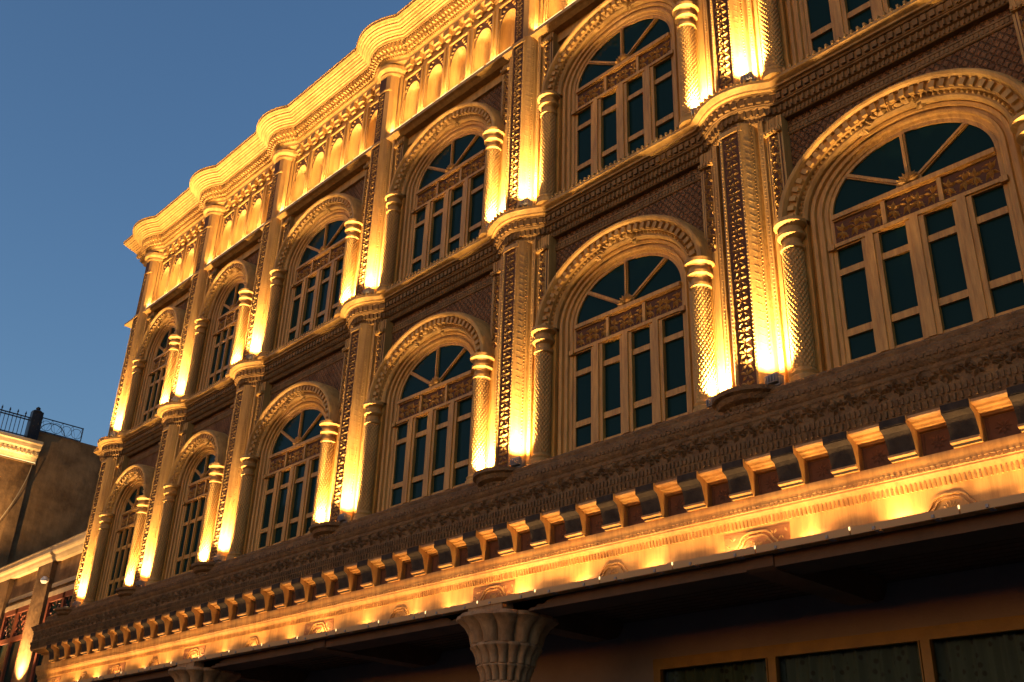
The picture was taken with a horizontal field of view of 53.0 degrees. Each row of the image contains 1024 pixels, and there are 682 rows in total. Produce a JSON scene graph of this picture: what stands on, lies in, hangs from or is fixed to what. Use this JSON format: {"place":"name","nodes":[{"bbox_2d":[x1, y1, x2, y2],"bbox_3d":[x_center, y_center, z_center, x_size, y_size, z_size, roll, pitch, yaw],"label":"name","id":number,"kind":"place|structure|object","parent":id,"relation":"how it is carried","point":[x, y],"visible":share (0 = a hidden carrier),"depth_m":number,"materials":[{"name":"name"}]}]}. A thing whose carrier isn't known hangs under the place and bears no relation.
{"place":"outdoors","nodes":[
{"label":"outdoors","id":0,"kind":"place"},
{"bbox_2d":[0,531,86,681],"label":"annex building","id":1,"kind":"structure","parent":0,"point":[28,599],"depth_m":25.00,"materials":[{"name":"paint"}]},
{"bbox_2d":[0,591,32,681],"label":"window","id":2,"kind":"structure","parent":1,"relation":"in","point":[15,616],"depth_m":25.59,"materials":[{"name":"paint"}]},
{"bbox_2d":[40,576,48,583],"bbox_3d":[-11.252,5.753,24.728,0.190,0.160,0.180,24,-33,-37],"label":"wall lamp","id":3,"kind":"object","parent":1,"relation":"attached to","point":[44,580],"visible":1,"depth_m":24.67,"materials":[{"name":"white glass"}]},
{"bbox_2d":[29,575,76,681],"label":"window","id":4,"kind":"structure","parent":1,"relation":"in","point":[61,597],"depth_m":23.96,"materials":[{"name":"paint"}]},
{"bbox_2d":[0,431,101,567],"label":"stucco house","id":5,"kind":"structure","parent":0,"point":[52,504],"depth_m":29.44,"materials":[{"name":"paint"}]},
{"bbox_2d":[0,465,31,518],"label":"hanging cable","id":6,"kind":"object","parent":5,"relation":"hanging from","point":[18,492],"visible":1,"depth_m":28.79,"materials":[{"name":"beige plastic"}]},
{"bbox_2d":[0,454,35,464],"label":"strip light","id":7,"kind":"object","parent":5,"relation":"attached to","point":[16,459],"visible":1,"depth_m":28.96,"materials":[{"name":"yellow"}]},
{"bbox_2d":[0,405,43,439],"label":"roof railing","id":8,"kind":"object","parent":5,"relation":"on","point":[34,423],"visible":1,"depth_m":29.52,"materials":[{"name":"black metal"}]},
{"bbox_2d":[40,417,83,441],"bbox_3d":[-13.339,2.618,30.388,1.277,0.437,0.033,24,-33,-37],"label":"iron panel","id":9,"kind":"object","parent":5,"relation":"on","point":[82,430],"visible":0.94,"depth_m":30.39,"materials":[{"name":"black metal"}]},
{"bbox_2d":[0,0,411,446],"label":"sky","id":10,"kind":"structure","parent":0,"point":[110,109],"materials":[{"name":"blue"}]},
{"bbox_2d":[30,0,1023,681],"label":"ornate building","id":11,"kind":"structure","parent":0,"point":[822,214],"depth_m":12.61,"materials":[{"name":"stone"}]},
{"bbox_2d":[72,601,80,606],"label":"floodlight","id":12,"kind":"object","parent":11,"relation":"on","point":[76,603],"visible":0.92,"depth_m":21.14,"materials":[{"name":"grey paint"}]},
{"bbox_2d":[78,676,98,681],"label":"strip light","id":13,"kind":"object","parent":11,"relation":"attached to","point":[90,679],"visible":1,"depth_m":19.14,"materials":[{"name":"grey paint"}]},
{"bbox_2d":[98,672,121,679],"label":"strip light","id":14,"kind":"object","parent":11,"relation":"attached to","point":[118,674],"visible":1,"depth_m":18.57,"materials":[{"name":"grey paint"}]},
{"bbox_2d":[109,431,116,436],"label":"floodlight","id":15,"kind":"object","parent":11,"relation":"attached to","point":[113,434],"visible":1,"depth_m":22.77,"materials":[{"name":"grey paint"}]},
{"bbox_2d":[95,464,154,600],"bbox_3d":[-7.975,3.969,21.173,0.365,2.924,2.058,24,-33,-37],"label":"window","id":16,"kind":"structure","parent":11,"relation":"in","point":[136,480],"depth_m":21.47,"materials":[{"name":"brown wood"}]},
{"bbox_2d":[121,667,145,675],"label":"strip light","id":17,"kind":"object","parent":11,"relation":"attached to","point":[129,672],"visible":1,"depth_m":17.95,"materials":[{"name":"grey paint"}]},
{"bbox_2d":[135,580,145,586],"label":"floodlight","id":18,"kind":"object","parent":11,"relation":"on","point":[140,583],"visible":0.93,"depth_m":19.18,"materials":[{"name":"grey paint"}]},
{"bbox_2d":[145,662,171,670],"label":"strip light","id":19,"kind":"object","parent":11,"relation":"attached to","point":[156,667],"visible":1,"depth_m":17.30,"materials":[{"name":"grey paint"}]},
{"bbox_2d":[131,306,185,428],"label":"window","id":20,"kind":"structure","parent":11,"relation":"in","point":[154,347],"depth_m":23.15,"materials":[{"name":"brown wood"}]},
{"bbox_2d":[171,396,179,401],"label":"floodlight","id":21,"kind":"object","parent":11,"relation":"attached to","point":[176,398],"visible":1,"depth_m":20.80,"materials":[{"name":"grey paint"}]},
{"bbox_2d":[171,657,198,665],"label":"strip light","id":22,"kind":"object","parent":11,"relation":"attached to","point":[184,661],"visible":0.95,"depth_m":16.67,"materials":[{"name":"grey paint"}]},
{"bbox_2d":[161,430,227,579],"bbox_3d":[-5.940,3.079,19.201,0.365,2.924,2.058,24,-33,-37],"label":"window","id":23,"kind":"structure","parent":11,"relation":"in","point":[190,470],"depth_m":19.46,"materials":[{"name":"brown wood"}]},
{"bbox_2d":[199,651,228,659],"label":"strip light","id":24,"kind":"object","parent":11,"relation":"attached to","point":[214,655],"visible":1,"depth_m":16.03,"materials":[{"name":"grey paint"}]},
{"bbox_2d":[213,554,225,561],"bbox_3d":[-4.917,3.656,17.246,0.164,0.126,0.140,-17,-32,33],"label":"floodlight","id":25,"kind":"object","parent":11,"relation":"on","point":[219,558],"visible":0.95,"depth_m":17.21,"materials":[{"name":"grey paint"}]},
{"bbox_2d":[195,260,255,392],"bbox_3d":[-5.816,-0.287,20.849,0.365,2.924,2.058,24,-33,-37],"label":"window","id":26,"kind":"structure","parent":11,"relation":"in","point":[221,302],"depth_m":21.14,"materials":[{"name":"brown wood"}]},
{"bbox_2d":[229,644,261,654],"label":"strip light","id":27,"kind":"object","parent":11,"relation":"attached to","point":[249,648],"visible":1,"depth_m":15.40,"materials":[{"name":"grey paint"}]},
{"bbox_2d":[246,353,256,359],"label":"floodlight","id":28,"kind":"object","parent":11,"relation":"attached to","point":[251,355],"visible":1,"depth_m":18.84,"materials":[{"name":"grey paint"}]},
{"bbox_2d":[261,637,297,648],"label":"strip light","id":29,"kind":"object","parent":11,"relation":"attached to","point":[280,642],"visible":1,"depth_m":14.77,"materials":[{"name":"grey paint"}]},
{"bbox_2d":[242,381,339,554],"bbox_3d":[-3.677,2.089,17.009,0.365,2.924,2.720,24,-33,-37],"label":"window","id":30,"kind":"structure","parent":11,"relation":"in","point":[286,437],"depth_m":17.22,"materials":[{"name":"beige stone"}]},
{"bbox_2d":[297,629,335,641],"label":"strip light","id":31,"kind":"object","parent":11,"relation":"attached to","point":[330,633],"visible":1,"depth_m":14.12,"materials":[{"name":"grey paint"}]},
{"bbox_2d":[273,193,362,349],"bbox_3d":[-3.553,-1.277,18.656,0.365,2.924,2.720,24,-33,-37],"label":"window","id":32,"kind":"structure","parent":11,"relation":"in","point":[311,254],"depth_m":18.91,"materials":[{"name":"brown wood"}]},
{"bbox_2d":[337,513,350,522],"bbox_3d":[-2.427,2.567,14.833,0.164,0.126,0.140,-22,-35,40],"label":"floodlight","id":33,"kind":"object","parent":11,"relation":"on","point":[344,517],"visible":0.92,"depth_m":14.79,"materials":[{"name":"grey paint"}]},
{"bbox_2d":[336,620,378,633],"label":"strip light","id":34,"kind":"object","parent":11,"relation":"attached to","point":[372,625],"visible":1,"depth_m":13.48,"materials":[{"name":"grey paint"}]},
{"bbox_2d":[363,287,374,293],"bbox_3d":[-2.304,-0.783,16.473,0.140,0.126,0.164,21,-32,-33],"label":"floodlight","id":35,"kind":"object","parent":11,"relation":"attached to","point":[368,290],"visible":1,"depth_m":16.42,"materials":[{"name":"grey paint"}]},
{"bbox_2d":[379,611,425,625],"bbox_3d":[-1.344,3.496,12.899,0.134,0.070,0.955,24,-33,-37],"label":"strip light","id":36,"kind":"object","parent":11,"relation":"attached to","point":[417,616],"visible":1,"depth_m":12.85,"materials":[{"name":"grey paint"}]},
{"bbox_2d":[367,312,493,513],"bbox_3d":[-1.187,0.999,14.595,0.365,2.924,2.720,24,-33,-37],"label":"window","id":37,"kind":"structure","parent":11,"relation":"in","point":[424,382],"depth_m":14.76,"materials":[{"name":"brown wood"}]},
{"bbox_2d":[389,102,503,283],"bbox_3d":[-1.063,-2.367,16.243,0.365,2.924,2.720,24,-33,-37],"label":"window","id":38,"kind":"structure","parent":11,"relation":"in","point":[440,176],"depth_m":16.45,"materials":[{"name":"brown wood"}]},
{"bbox_2d":[426,601,477,616],"bbox_3d":[-0.689,3.209,12.264,0.134,0.070,0.955,24,-33,-37],"label":"strip light","id":39,"kind":"object","parent":11,"relation":"attached to","point":[466,606],"visible":0.95,"depth_m":12.22,"materials":[{"name":"grey paint"}]},
{"bbox_2d":[460,66,483,83],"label":"strip light","id":40,"kind":"object","parent":11,"relation":"on","point":[471,74],"visible":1,"depth_m":16.58,"materials":[{"name":"yellow"}]},
{"bbox_2d":[485,46,510,65],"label":"strip light","id":41,"kind":"object","parent":11,"relation":"on","point":[498,55],"visible":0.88,"depth_m":16.15,"materials":[{"name":"yellow"}]},
{"bbox_2d":[478,589,534,606],"bbox_3d":[-0.033,2.922,11.628,0.134,0.070,0.955,24,-33,-37],"label":"strip light","id":42,"kind":"object","parent":11,"relation":"attached to","point":[523,595],"visible":0.95,"depth_m":11.57,"materials":[{"name":"grey paint"}]},
{"bbox_2d":[510,456,524,466],"bbox_3d":[0.063,1.477,12.419,0.164,0.126,0.140,-21,-35,39],"label":"floodlight","id":43,"kind":"object","parent":11,"relation":"on","point":[518,461],"visible":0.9,"depth_m":12.38,"materials":[{"name":"grey paint"}]},
{"bbox_2d":[519,197,532,206],"bbox_3d":[0.186,-1.873,14.060,0.140,0.126,0.164,23,-33,-37],"label":"floodlight","id":44,"kind":"object","parent":11,"relation":"attached to","point":[526,201],"visible":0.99,"depth_m":14.01,"materials":[{"name":"grey paint"}]},
{"bbox_2d":[534,10,562,30],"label":"strip light","id":45,"kind":"object","parent":11,"relation":"on","point":[548,19],"visible":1,"depth_m":15.42,"materials":[{"name":"yellow"}]},
{"bbox_2d":[535,576,599,595],"bbox_3d":[0.623,2.636,10.993,0.134,0.070,0.955,24,-33,-37],"label":"strip light","id":46,"kind":"object","parent":11,"relation":"attached to","point":[572,585],"visible":1,"depth_m":10.95,"materials":[{"name":"grey paint"}]},
{"bbox_2d":[541,0,700,193],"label":"window","id":47,"kind":"structure","parent":11,"relation":"in","point":[616,75],"depth_m":14.01,"materials":[{"name":"beige stone"}]},
{"bbox_2d":[535,214,718,456],"bbox_3d":[1.304,-0.090,12.182,0.365,2.924,2.720,24,-33,-37],"label":"window","id":48,"kind":"structure","parent":11,"relation":"in","point":[619,307],"depth_m":12.29,"materials":[{"name":"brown wood"}]},
{"bbox_2d":[600,562,672,582],"bbox_3d":[1.278,2.349,10.357,0.134,0.070,0.955,24,-33,-37],"label":"strip light","id":49,"kind":"object","parent":11,"relation":"attached to","point":[658,569],"visible":1,"depth_m":10.31,"materials":[{"name":"grey paint"}]},
{"bbox_2d":[706,396,713,406],"bbox_3d":[2.087,0.640,10.557,0.140,0.126,0.164,19,-30,-30],"label":"floodlight","id":50,"kind":"object","parent":11,"relation":"on","point":[708,402],"visible":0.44,"depth_m":10.55,"materials":[{"name":"grey paint"}]},
{"bbox_2d":[673,546,755,568],"bbox_3d":[1.934,2.062,9.722,0.134,0.070,0.955,24,-33,-37],"label":"strip light","id":51,"kind":"object","parent":11,"relation":"attached to","point":[738,553],"visible":1,"depth_m":9.67,"materials":[{"name":"grey paint"}]},
{"bbox_2d":[740,71,755,82],"bbox_3d":[2.677,-2.963,11.646,0.164,0.126,0.140,-21,-34,39],"label":"floodlight","id":52,"kind":"object","parent":11,"relation":"attached to","point":[748,76],"visible":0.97,"depth_m":11.60,"materials":[{"name":"grey paint"}]},
{"bbox_2d":[764,372,783,384],"bbox_3d":[2.553,0.388,10.007,0.140,0.126,0.164,19,-31,-31],"label":"floodlight","id":53,"kind":"object","parent":11,"relation":"on","point":[775,378],"visible":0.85,"depth_m":9.96,"materials":[{"name":"grey paint"}]},
{"bbox_2d":[756,527,850,552],"bbox_3d":[2.590,1.775,9.087,0.134,0.070,0.955,24,-33,-37],"label":"strip light","id":54,"kind":"object","parent":11,"relation":"attached to","point":[829,536],"visible":1,"depth_m":9.03,"materials":[{"name":"grey paint"}]},
{"bbox_2d":[653,615,1023,681],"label":"shop window","id":55,"kind":"structure","parent":11,"relation":"in","point":[986,650],"depth_m":10.70,"materials":[{"name":"glass"}]},
{"bbox_2d":[773,0,909,68],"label":"window","id":56,"kind":"structure","parent":11,"relation":"in","point":[805,25],"depth_m":11.58,"materials":[{"name":"brown wood"}]},
{"bbox_2d":[778,68,1023,371],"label":"window","id":57,"kind":"structure","parent":11,"relation":"in","point":[911,202],"depth_m":9.85,"materials":[{"name":"beige stone"}]},
{"bbox_2d":[850,505,960,534],"bbox_3d":[3.245,1.488,8.451,0.134,0.070,0.955,24,-33,-37],"label":"strip light","id":58,"kind":"object","parent":11,"relation":"attached to","point":[935,515],"visible":1,"depth_m":8.40,"materials":[{"name":"grey paint"}]},
{"bbox_2d":[960,493,1023,512],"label":"strip light","id":59,"kind":"object","parent":11,"relation":"attached to","point":[990,504],"visible":1,"depth_m":7.94,"materials":[{"name":"grey paint"}]}
]}

